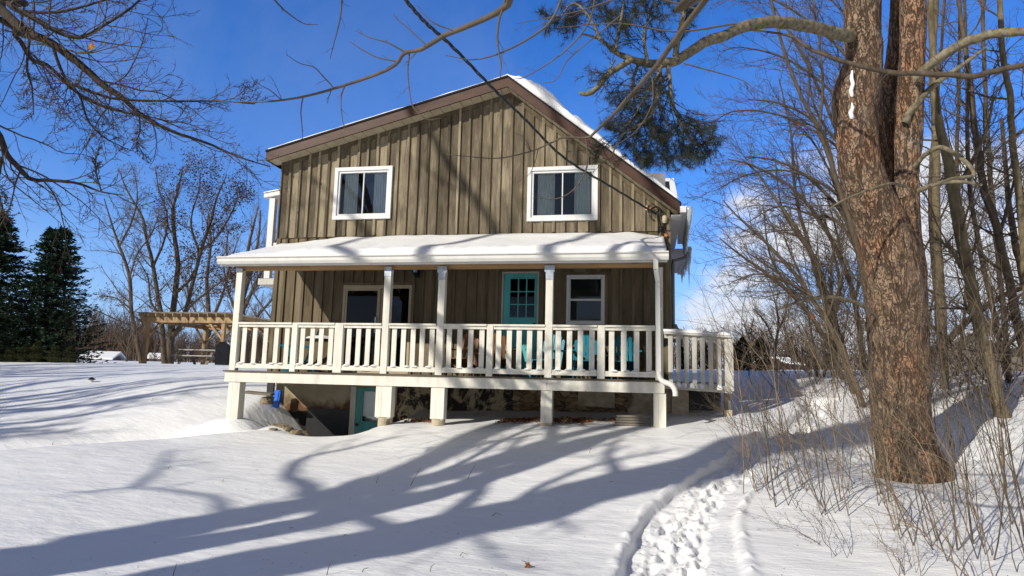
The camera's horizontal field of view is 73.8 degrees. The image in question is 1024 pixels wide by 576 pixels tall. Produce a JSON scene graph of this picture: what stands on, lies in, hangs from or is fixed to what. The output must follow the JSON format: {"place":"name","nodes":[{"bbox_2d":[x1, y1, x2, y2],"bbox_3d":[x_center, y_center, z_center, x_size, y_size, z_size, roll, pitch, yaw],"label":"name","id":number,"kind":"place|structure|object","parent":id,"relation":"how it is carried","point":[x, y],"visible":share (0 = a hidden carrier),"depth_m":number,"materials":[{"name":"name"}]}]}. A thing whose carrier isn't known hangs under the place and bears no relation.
{"place":"outdoors","nodes":[
{"label":"outdoors","id":0,"kind":"place"},
{"bbox_2d":[0,360,1023,575],"bbox_3d":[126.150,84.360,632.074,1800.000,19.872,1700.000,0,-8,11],"label":"ground","id":1,"kind":"structure","parent":0,"point":[108,506],"depth_m":8.13,"materials":[{"name":"snow"}]},
{"bbox_2d":[2,347,18,361],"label":"cedar shrub","id":2,"kind":"object","parent":1,"relation":"on","point":[10,354],"visible":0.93,"depth_m":29.59,"materials":[{"name":"green plant"}]},
{"bbox_2d":[16,344,31,361],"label":"cedar shrub","id":3,"kind":"object","parent":1,"relation":"on","point":[24,349],"visible":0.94,"depth_m":29.50,"materials":[{"name":"green plant"}]},
{"bbox_2d":[0,211,51,360],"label":"spruce tree","id":4,"kind":"object","parent":1,"relation":"on","point":[7,245],"visible":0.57,"depth_m":31.62,"materials":[{"name":"green plant"}]},
{"bbox_2d":[27,340,46,361],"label":"cedar shrub","id":5,"kind":"object","parent":1,"relation":"on","point":[37,352],"visible":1,"depth_m":29.35,"materials":[{"name":"green plant"}]},
{"bbox_2d":[43,345,63,362],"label":"cedar shrub","id":6,"kind":"object","parent":1,"relation":"on","point":[54,349],"visible":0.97,"depth_m":29.18,"materials":[{"name":"green plant"}]},
{"bbox_2d":[0,224,117,362],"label":"spruce tree","id":7,"kind":"object","parent":1,"relation":"on","point":[51,281],"visible":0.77,"depth_m":31.62,"materials":[{"name":"green plant"}]},
{"bbox_2d":[61,346,77,362],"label":"cedar shrub","id":8,"kind":"object","parent":1,"relation":"on","point":[70,350],"visible":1,"depth_m":29.04,"materials":[{"name":"green plant"}]},
{"bbox_2d":[51,285,116,362],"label":"bare shrub","id":9,"kind":"object","parent":1,"relation":"on","point":[71,338],"visible":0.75,"depth_m":31.50,"materials":[{"name":"brown plant"}]},
{"bbox_2d":[79,351,125,360],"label":"barn","id":10,"kind":"structure","parent":1,"relation":"on","point":[113,355],"depth_m":77.52,"materials":[{"name":"white metal"}]},
{"bbox_2d":[67,169,183,362],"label":"locust tree","id":11,"kind":"object","parent":1,"relation":"on","point":[132,318],"visible":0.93,"depth_m":44.20,"materials":[{"name":"brown plant"}]},
{"bbox_2d":[108,318,144,361],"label":"locust tree","id":12,"kind":"object","parent":1,"relation":"on","point":[128,347],"visible":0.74,"depth_m":50.34,"materials":[{"name":"brown plant"}]},
{"bbox_2d":[14,299,268,363],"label":"distant wood","id":13,"kind":"object","parent":1,"relation":"on","point":[154,342],"visible":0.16,"depth_m":165.64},
{"bbox_2d":[0,0,285,272],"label":"bare maple","id":14,"kind":"object","parent":1,"relation":"on","point":[14,24],"visible":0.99,"depth_m":7.45,"materials":[{"name":"brown plant"}]},
{"bbox_2d":[102,162,199,363],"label":"locust tree","id":15,"kind":"object","parent":1,"relation":"on","point":[164,359],"visible":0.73,"depth_m":46.19,"materials":[{"name":"brown plant"}]},
{"bbox_2d":[74,346,267,363],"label":"distant wood","id":16,"kind":"object","parent":1,"relation":"on","point":[258,358],"visible":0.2,"depth_m":83.91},
{"bbox_2d":[171,349,214,364],"bbox_3d":[-16.015,3.618,35.116,2.128,0.858,1.904,1,-8,4],"label":"picnic table","id":17,"kind":"object","parent":1,"relation":"on","point":[194,357],"visible":0.69,"depth_m":34.75,"materials":[{"name":"grey wood"}]},
{"bbox_2d":[136,312,270,364],"bbox_3d":[-15.701,3.112,35.950,5.273,3.125,5.500,0,-8,11],"label":"pergola","id":18,"kind":"object","parent":1,"relation":"on","point":[205,322],"visible":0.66,"depth_m":34.06,"materials":[{"name":"brown wood"}]},
{"bbox_2d":[147,136,273,363],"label":"locust tree","id":19,"kind":"object","parent":1,"relation":"on","point":[173,332],"visible":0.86,"depth_m":46.74,"materials":[{"name":"brown plant"}]},
{"bbox_2d":[179,206,253,362],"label":"bare tree","id":20,"kind":"object","parent":1,"relation":"on","point":[217,306],"visible":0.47,"depth_m":65.48,"materials":[{"name":"brown plant"}]},
{"bbox_2d":[215,342,240,364],"bbox_3d":[-13.124,3.114,31.625,0.710,1.180,1.100,0,-8,11],"label":"covered grill","id":21,"kind":"object","parent":1,"relation":"on","point":[222,353],"visible":0.43,"depth_m":31.11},
{"bbox_2d":[201,187,276,362],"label":"bare tree","id":22,"kind":"object","parent":1,"relation":"on","point":[246,303],"visible":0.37,"depth_m":69.19,"materials":[{"name":"brown plant"}]},
{"bbox_2d":[205,196,276,315],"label":"bare tree","id":23,"kind":"object","parent":1,"relation":"on","point":[256,246],"visible":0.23,"depth_m":71.83,"materials":[{"name":"brown plant"}]},
{"bbox_2d":[247,271,272,356],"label":"bare tree","id":24,"kind":"object","parent":1,"relation":"on","point":[261,305],"visible":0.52,"depth_m":60.90,"materials":[{"name":"brown plant"}]},
{"bbox_2d":[245,390,274,395],"bbox_3d":[-5.357,2.230,14.445,0.600,0.045,0.200,4,-2,6],"label":"plank","id":25,"kind":"object","parent":1,"relation":"on","point":[259,393],"visible":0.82,"depth_m":14.36,"materials":[{"name":"grey wood"}]},
{"bbox_2d":[260,397,273,403],"bbox_3d":[-5.206,2.391,14.495,0.276,0.159,0.208,2,-8,-3],"label":"boulder","id":26,"kind":"object","parent":1,"relation":"on","point":[266,400],"visible":1,"depth_m":14.41,"materials":[{"name":"stone"}]},
{"bbox_2d":[272,390,281,407],"bbox_3d":[-5.118,2.412,14.835,0.154,0.392,0.092,6,-7,12],"label":"blue drum panel","id":27,"kind":"object","parent":1,"relation":"on","point":[277,397],"visible":0.99,"depth_m":14.80,"materials":[{"name":"plastic"}]},
{"bbox_2d":[216,232,733,426],"bbox_3d":[-0.519,1.302,14.417,9.780,4.976,4.840,0,-8,11],"label":"white porch","id":28,"kind":"object","parent":1,"relation":"on","point":[549,253],"visible":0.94,"depth_m":12.56,"materials":[{"name":"beige paint"}]},
{"bbox_2d":[279,330,318,371],"bbox_3d":[-4.500,1.324,14.436,0.777,0.926,0.632,3,-8,-13],"label":"adirondack chair","id":29,"kind":"object","parent":28,"relation":"on","point":[305,361],"visible":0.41,"depth_m":14.24,"materials":[{"name":"teal plastic"}]},
{"bbox_2d":[305,335,333,371],"bbox_3d":[-4.017,1.386,14.299,0.700,0.780,0.700,0,-8,11],"label":"patio table","id":30,"kind":"object","parent":28,"relation":"on","point":[326,338],"visible":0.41,"depth_m":14.10,"materials":[{"name":"white metal"}]},
{"bbox_2d":[444,332,478,375],"bbox_3d":[-1.001,1.318,13.753,0.632,0.926,0.777,-1,-8,17],"label":"wooden chair","id":31,"kind":"object","parent":28,"relation":"on","point":[465,351],"visible":0.48,"depth_m":13.94,"materials":[{"name":"brown wood"}]},
{"bbox_2d":[484,333,515,376],"bbox_3d":[-0.248,1.316,13.602,0.632,0.926,0.777,3,-8,-9],"label":"wooden chair","id":32,"kind":"object","parent":28,"relation":"on","point":[503,360],"visible":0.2,"depth_m":13.78,"materials":[{"name":"brown wood"}]},
{"bbox_2d":[525,333,566,377],"bbox_3d":[0.709,1.314,13.412,0.632,0.926,0.777,-2,-9,25],"label":"adirondack chair","id":33,"kind":"object","parent":28,"relation":"on","point":[534,362],"visible":0.34,"depth_m":13.48,"materials":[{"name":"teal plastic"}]},
{"bbox_2d":[572,334,596,377],"bbox_3d":[1.443,1.313,13.266,0.632,0.926,0.777,1,-8,4],"label":"adirondack chair","id":34,"kind":"object","parent":28,"relation":"on","point":[585,351],"visible":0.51,"depth_m":13.49,"materials":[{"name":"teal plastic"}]},
{"bbox_2d":[593,355,618,378],"bbox_3d":[1.791,1.524,13.069,0.500,0.462,0.440,0,-8,11],"label":"side table","id":35,"kind":"object","parent":28,"relation":"on","point":[615,362],"visible":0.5,"depth_m":12.87,"materials":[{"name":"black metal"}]},
{"bbox_2d":[608,335,641,379],"bbox_3d":[2.164,1.311,13.123,0.632,0.926,0.777,0,-8,8],"label":"adirondack chair","id":36,"kind":"object","parent":28,"relation":"on","point":[630,364],"visible":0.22,"depth_m":13.34,"materials":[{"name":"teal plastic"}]},
{"bbox_2d":[258,74,692,436],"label":"wooden house","id":37,"kind":"structure","parent":1,"relation":"on","point":[398,171],"depth_m":14.86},
{"bbox_2d":[332,166,392,219],"bbox_3d":[-3.357,-2.135,15.423,1.385,1.215,0.159,0,-8,11],"label":"window","id":38,"kind":"structure","parent":37,"relation":"in","point":[383,182],"depth_m":15.42,"materials":[{"name":"white paint"}]},
{"bbox_2d":[354,387,377,433],"bbox_3d":[-3.020,3.199,14.716,0.740,2.075,0.335,0,-8,11],"label":"cellar door","id":39,"kind":"structure","parent":37,"relation":"in","point":[370,421],"depth_m":14.79,"materials":[{"name":"teal paint"}]},
{"bbox_2d":[341,285,411,373],"bbox_3d":[-2.982,0.896,14.905,1.596,1.928,0.140,0,-8,11],"label":"sliding door","id":40,"kind":"structure","parent":37,"relation":"in","point":[361,303],"depth_m":14.95,"materials":[{"name":"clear glass"}]},
{"bbox_2d":[501,274,537,376],"bbox_3d":[0.158,0.763,14.290,0.724,2.162,0.115,0,-8,11],"label":"front door","id":41,"kind":"structure","parent":37,"relation":"in","point":[520,290],"depth_m":14.36,"materials":[{"name":"teal paint"}]},
{"bbox_2d":[404,0,659,214],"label":"power cable","id":42,"kind":"object","parent":37,"relation":"attached to","point":[432,28],"visible":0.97,"depth_m":9.55,"materials":[{"name":"metal"}]},
{"bbox_2d":[527,165,597,221],"bbox_3d":[1.077,-1.999,14.518,1.505,1.190,0.160,0,-8,11],"label":"window","id":43,"kind":"structure","parent":37,"relation":"in","point":[587,191],"depth_m":14.52,"materials":[{"name":"white paint"}]},
{"bbox_2d":[566,275,604,323],"bbox_3d":[1.525,0.245,14.120,0.790,1.030,0.100,0,-8,11],"label":"window","id":44,"kind":"structure","parent":37,"relation":"in","point":[568,291],"depth_m":14.09,"materials":[{"name":"white paint"}]},
{"bbox_2d":[215,0,754,198],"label":"bare maple","id":45,"kind":"object","parent":1,"relation":"on","point":[682,5],"visible":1,"depth_m":5.05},
{"bbox_2d":[399,416,615,423],"bbox_3d":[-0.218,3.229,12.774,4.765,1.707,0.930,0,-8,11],"label":"fallen leaves","id":46,"kind":"object","parent":1,"relation":"on","point":[555,419],"visible":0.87,"depth_m":12.71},
{"bbox_2d":[615,414,650,425],"bbox_3d":[2.134,2.326,12.019,0.620,0.173,0.520,0,-8,11],"label":"slab stack","id":47,"kind":"object","parent":1,"relation":"on","point":[632,420],"visible":1,"depth_m":11.78,"materials":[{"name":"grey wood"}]},
{"bbox_2d":[697,343,707,369],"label":"columnar cedar","id":48,"kind":"object","parent":1,"relation":"on","point":[706,357],"visible":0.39,"depth_m":27.79,"materials":[{"name":"green plant"}]},
{"bbox_2d":[668,281,786,493],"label":"bare shrub","id":49,"kind":"object","parent":1,"relation":"on","point":[748,450],"visible":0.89,"depth_m":8.33,"materials":[{"name":"brown plant"}]},
{"bbox_2d":[651,255,815,506],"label":"bare shrub","id":50,"kind":"object","parent":1,"relation":"on","point":[769,452],"visible":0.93,"depth_m":8.00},
{"bbox_2d":[734,337,754,370],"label":"columnar cedar","id":51,"kind":"object","parent":1,"relation":"on","point":[743,355],"visible":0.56,"depth_m":27.45,"materials":[{"name":"green plant"}]},
{"bbox_2d":[728,319,772,363],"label":"bare tree","id":52,"kind":"object","parent":1,"relation":"on","point":[747,332],"visible":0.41,"depth_m":66.84,"materials":[{"name":"grey plant"}]},
{"bbox_2d":[705,334,810,491],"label":"bare shrub","id":53,"kind":"object","parent":1,"relation":"on","point":[765,425],"visible":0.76,"depth_m":8.85,"materials":[{"name":"brown plant"}]},
{"bbox_2d":[751,337,771,370],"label":"columnar cedar","id":54,"kind":"object","parent":1,"relation":"on","point":[764,360],"visible":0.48,"depth_m":27.32,"materials":[{"name":"green plant"}]},
{"bbox_2d":[694,243,836,492],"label":"bare shrub","id":55,"kind":"object","parent":1,"relation":"on","point":[790,443],"visible":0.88,"depth_m":8.36,"materials":[{"name":"brown plant"}]},
{"bbox_2d":[733,268,798,371],"bbox_3d":[8.895,1.024,23.671,2.418,3.844,1.924,0,-8,11],"label":"bare sapling","id":56,"kind":"object","parent":1,"relation":"on","point":[777,331],"visible":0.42,"depth_m":23.72,"materials":[{"name":"brown plant"}]},
{"bbox_2d":[677,183,855,379],"bbox_3d":[6.299,-0.044,17.288,4.468,5.498,2.550,0,-8,11],"label":"bare tree","id":57,"kind":"object","parent":1,"relation":"on","point":[759,267],"visible":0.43,"depth_m":17.37,"materials":[{"name":"brown plant"}]},
{"bbox_2d":[679,239,866,376],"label":"brush shrub","id":58,"kind":"object","parent":1,"relation":"on","point":[775,329],"visible":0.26,"depth_m":20.14,"materials":[{"name":"brown plant"}]},
{"bbox_2d":[681,140,865,407],"bbox_3d":[5.296,-0.351,13.595,3.836,5.625,3.143,0,-8,11],"label":"bare tree","id":59,"kind":"object","parent":1,"relation":"on","point":[819,310],"visible":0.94,"depth_m":13.45,"materials":[{"name":"brown plant"}]},
{"bbox_2d":[686,129,866,375],"bbox_3d":[7.500,-1.046,18.070,5.415,7.712,2.773,2,-8,-1],"label":"bare tree","id":60,"kind":"object","parent":1,"relation":"on","point":[793,219],"visible":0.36,"depth_m":18.49,"materials":[{"name":"grey plant"}]},
{"bbox_2d":[533,0,1023,483],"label":"pine tree","id":61,"kind":"object","parent":1,"relation":"on","point":[879,144],"visible":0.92,"depth_m":9.34,"materials":[{"name":"brown plant"}]},
{"bbox_2d":[715,337,841,477],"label":"bare shrub","id":62,"kind":"object","parent":1,"relation":"on","point":[780,418],"visible":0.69,"depth_m":9.15,"materials":[{"name":"brown plant"}]},
{"bbox_2d":[751,357,807,369],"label":"parked car","id":63,"kind":"object","parent":1,"relation":"on","point":[787,367],"visible":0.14,"depth_m":40.72,"materials":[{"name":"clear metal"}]},
{"bbox_2d":[715,115,855,392],"bbox_3d":[5.876,-0.730,14.967,3.145,6.128,3.024,-3,-9,27],"label":"bare tree","id":64,"kind":"object","parent":1,"relation":"on","point":[806,243],"visible":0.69,"depth_m":14.87,"materials":[{"name":"grey plant"}]},
{"bbox_2d":[708,0,866,343],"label":"bare tree","id":65,"kind":"object","parent":1,"relation":"on","point":[817,125],"visible":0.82,"depth_m":14.19,"materials":[{"name":"brown plant"}]},
{"bbox_2d":[728,404,851,556],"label":"bare shrub","id":66,"kind":"object","parent":1,"relation":"on","point":[801,485],"visible":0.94,"depth_m":6.42,"materials":[{"name":"brown plant"}]},
{"bbox_2d":[740,302,844,471],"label":"bare shrub","id":67,"kind":"object","parent":1,"relation":"on","point":[802,396],"visible":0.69,"depth_m":9.38,"materials":[{"name":"brown plant"}]},
{"bbox_2d":[711,259,880,514],"bbox_3d":[3.213,1.160,7.776,1.781,2.773,2.229,0,-8,11],"label":"bare shrub","id":68,"kind":"object","parent":1,"relation":"on","point":[806,405],"visible":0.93,"depth_m":7.55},
{"bbox_2d":[740,42,861,363],"bbox_3d":[8.131,-2.043,19.173,3.397,10.080,2.541,0,-8,11],"label":"bare tree","id":69,"kind":"object","parent":1,"relation":"on","point":[793,180],"visible":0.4,"depth_m":19.34,"materials":[{"name":"grey plant"}]},
{"bbox_2d":[681,0,922,296],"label":"bare tree","id":70,"kind":"object","parent":1,"relation":"on","point":[836,45],"visible":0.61,"depth_m":15.84,"materials":[{"name":"grey plant"}]},
{"bbox_2d":[673,321,937,369],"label":"distant wood","id":71,"kind":"object","parent":1,"relation":"on","point":[698,359],"visible":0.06,"depth_m":101.74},
{"bbox_2d":[725,229,898,515],"bbox_3d":[3.311,0.739,8.341,2.265,3.724,2.084,8,-11,-41],"label":"bare shrub","id":72,"kind":"object","parent":1,"relation":"on","point":[835,435],"visible":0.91,"depth_m":7.82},
{"bbox_2d":[698,88,929,296],"bbox_3d":[6.959,-1.084,15.915,5.143,7.282,2.620,-2,-9,21],"label":"bare tree","id":73,"kind":"object","parent":1,"relation":"on","point":[820,188],"visible":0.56,"depth_m":15.99,"materials":[{"name":"grey plant"}]},
{"bbox_2d":[777,286,866,376],"bbox_3d":[8.064,1.219,17.792,1.877,2.860,1.736,8,-10,-37],"label":"bare sapling","id":74,"kind":"object","parent":1,"relation":"on","point":[816,367],"visible":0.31,"depth_m":17.80,"materials":[{"name":"brown plant"}]},
{"bbox_2d":[727,0,927,353],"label":"bare tree","id":75,"kind":"object","parent":1,"relation":"on","point":[814,107],"visible":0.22,"depth_m":18.14,"materials":[{"name":"grey plant"}]},
{"bbox_2d":[768,270,911,492],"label":"bare shrub","id":76,"kind":"object","parent":1,"relation":"on","point":[843,399],"visible":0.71,"depth_m":8.35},
{"bbox_2d":[758,249,924,539],"bbox_3d":[3.564,0.981,7.277,1.545,3.150,2.005,-3,-9,29],"label":"bare shrub","id":77,"kind":"object","parent":1,"relation":"on","point":[850,440],"visible":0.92,"depth_m":7.03,"materials":[{"name":"brown plant"}]},
{"bbox_2d":[680,205,1018,382],"bbox_3d":[9.043,0.395,17.521,9.395,4.399,6.614,0,-8,11],"label":"brush shrub","id":78,"kind":"object","parent":1,"relation":"on","point":[823,350],"visible":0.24,"depth_m":17.57,"materials":[{"name":"brown plant"}]},
{"bbox_2d":[710,195,997,404],"bbox_3d":[7.240,0.518,16.212,5.527,4.674,6.104,2,-8,-3],"label":"brush shrub","id":79,"kind":"object","parent":1,"relation":"on","point":[800,357],"visible":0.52,"depth_m":15.12,"materials":[{"name":"brown plant"}]},
{"bbox_2d":[772,201,947,561],"bbox_3d":[3.443,0.741,6.774,1.312,3.582,3.502,-3,-9,29],"label":"bare shrub","id":80,"kind":"object","parent":1,"relation":"on","point":[908,463],"visible":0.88,"depth_m":6.64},
{"bbox_2d":[782,231,947,505],"bbox_3d":[4.134,0.925,8.287,1.854,3.288,2.028,9,-11,-44],"label":"bare shrub","id":81,"kind":"object","parent":1,"relation":"on","point":[879,484],"visible":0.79,"depth_m":8.01,"materials":[{"name":"brown plant"}]},
{"bbox_2d":[788,0,941,258],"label":"bare tree","id":82,"kind":"object","parent":1,"relation":"on","point":[838,68],"visible":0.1,"depth_m":16.78,"materials":[{"name":"grey plant"}]},
{"bbox_2d":[811,432,949,575],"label":"bare shrub","id":83,"kind":"object","parent":1,"relation":"on","point":[907,522],"visible":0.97,"depth_m":5.88,"materials":[{"name":"brown plant"}]},
{"bbox_2d":[741,25,1023,157],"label":"branch","id":84,"kind":"object","parent":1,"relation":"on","point":[969,75],"visible":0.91,"depth_m":8.24,"materials":[{"name":"grey plant"}]},
{"bbox_2d":[755,177,1023,409],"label":"brush shrub","id":85,"kind":"object","parent":1,"relation":"on","point":[962,361],"visible":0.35,"depth_m":13.17,"materials":[{"name":"brown plant"}]},
{"bbox_2d":[812,355,993,575],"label":"bare shrub","id":86,"kind":"object","parent":1,"relation":"on","point":[945,513],"visible":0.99,"depth_m":5.63,"materials":[{"name":"brown plant"}]},
{"bbox_2d":[784,191,1023,427],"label":"brush shrub","id":87,"kind":"object","parent":1,"relation":"on","point":[1000,348],"visible":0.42,"depth_m":12.04,"materials":[{"name":"brown plant"}]},
{"bbox_2d":[790,0,1023,417],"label":"bare tree","id":88,"kind":"object","parent":1,"relation":"on","point":[953,190],"visible":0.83,"depth_m":11.71,"materials":[{"name":"brown plant"}]},
{"bbox_2d":[814,0,1017,388],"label":"bare tree","id":89,"kind":"object","parent":1,"relation":"on","point":[935,170],"visible":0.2,"depth_m":14.36,"materials":[{"name":"brown plant"}]},
{"bbox_2d":[831,255,1023,546],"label":"bare shrub","id":90,"kind":"object","parent":1,"relation":"on","point":[968,507],"visible":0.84,"depth_m":6.48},
{"bbox_2d":[834,251,1023,559],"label":"bare shrub","id":91,"kind":"object","parent":1,"relation":"on","point":[948,422],"visible":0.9,"depth_m":6.36,"materials":[{"name":"brown plant"}]},
{"bbox_2d":[835,248,1023,499],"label":"bare shrub","id":92,"kind":"object","parent":1,"relation":"on","point":[965,343],"visible":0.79,"depth_m":8.28,"materials":[{"name":"brown plant"}]},
{"bbox_2d":[864,252,999,446],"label":"bare shrub","id":93,"kind":"object","parent":1,"relation":"on","point":[948,365],"visible":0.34,"depth_m":10.07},
{"bbox_2d":[862,0,1016,340],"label":"bare tree","id":94,"kind":"object","parent":1,"relation":"on","point":[930,225],"visible":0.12,"depth_m":17.67,"materials":[{"name":"grey plant"}]},
{"bbox_2d":[865,181,1019,505],"bbox_3d":[5.000,0.555,8.032,1.674,3.959,2.171,-5,-10,37],"label":"bare shrub","id":95,"kind":"object","parent":1,"relation":"on","point":[936,425],"visible":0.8,"depth_m":7.97,"materials":[{"name":"brown plant"}]},
{"bbox_2d":[884,0,1023,364],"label":"bare tree","id":96,"kind":"object","parent":1,"relation":"on","point":[997,227],"visible":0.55,"depth_m":13.24,"materials":[{"name":"brown plant"}]},
{"bbox_2d":[902,257,1023,571],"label":"bare shrub","id":97,"kind":"object","parent":1,"relation":"on","point":[1014,482],"visible":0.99,"depth_m":5.93,"materials":[{"name":"brown plant"}]},
{"bbox_2d":[903,264,1023,528],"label":"bare shrub","id":98,"kind":"object","parent":1,"relation":"on","point":[1003,417],"visible":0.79,"depth_m":7.34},
{"bbox_2d":[922,0,1015,333],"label":"bare tree","id":99,"kind":"object","parent":1,"relation":"on","point":[956,139],"visible":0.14,"depth_m":18.67,"materials":[{"name":"grey plant"}]},
{"bbox_2d":[922,186,1022,375],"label":"bare sapling","id":100,"kind":"object","parent":1,"relation":"on","point":[932,301],"visible":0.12,"depth_m":16.31,"materials":[{"name":"brown plant"}]},
{"bbox_2d":[923,0,1023,288],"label":"bare tree","id":101,"kind":"object","parent":1,"relation":"on","point":[1000,199],"visible":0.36,"depth_m":15.62,"materials":[{"name":"grey plant"}]},
{"bbox_2d":[924,0,1023,377],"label":"bare tree","id":102,"kind":"object","parent":1,"relation":"on","point":[967,147],"visible":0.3,"depth_m":16.20,"materials":[{"name":"grey plant"}]},
{"bbox_2d":[927,0,1023,385],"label":"bare tree","id":103,"kind":"object","parent":1,"relation":"on","point":[1019,191],"visible":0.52,"depth_m":12.77,"materials":[{"name":"brown plant"}]},
{"bbox_2d":[928,0,1023,382],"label":"bare tree","id":104,"kind":"object","parent":1,"relation":"on","point":[985,92],"visible":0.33,"depth_m":15.16,"materials":[{"name":"grey plant"}]},
{"bbox_2d":[931,286,1021,357],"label":"bare tree","id":105,"kind":"object","parent":1,"relation":"on","point":[958,330],"visible":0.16,"depth_m":15.30,"materials":[{"name":"brown plant"}]},
{"bbox_2d":[948,329,1022,370],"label":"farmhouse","id":106,"kind":"object","parent":1,"relation":"on","point":[1013,366],"visible":0.03,"depth_m":52.32,"materials":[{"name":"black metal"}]},
{"bbox_2d":[956,89,1023,309],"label":"bare tree","id":107,"kind":"object","parent":1,"relation":"on","point":[1012,226],"visible":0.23,"depth_m":16.37,"materials":[{"name":"grey plant"}]},
{"bbox_2d":[0,0,1023,369],"label":"sky","id":108,"kind":"structure","parent":0,"point":[240,39],"materials":[{"name":"blue"}]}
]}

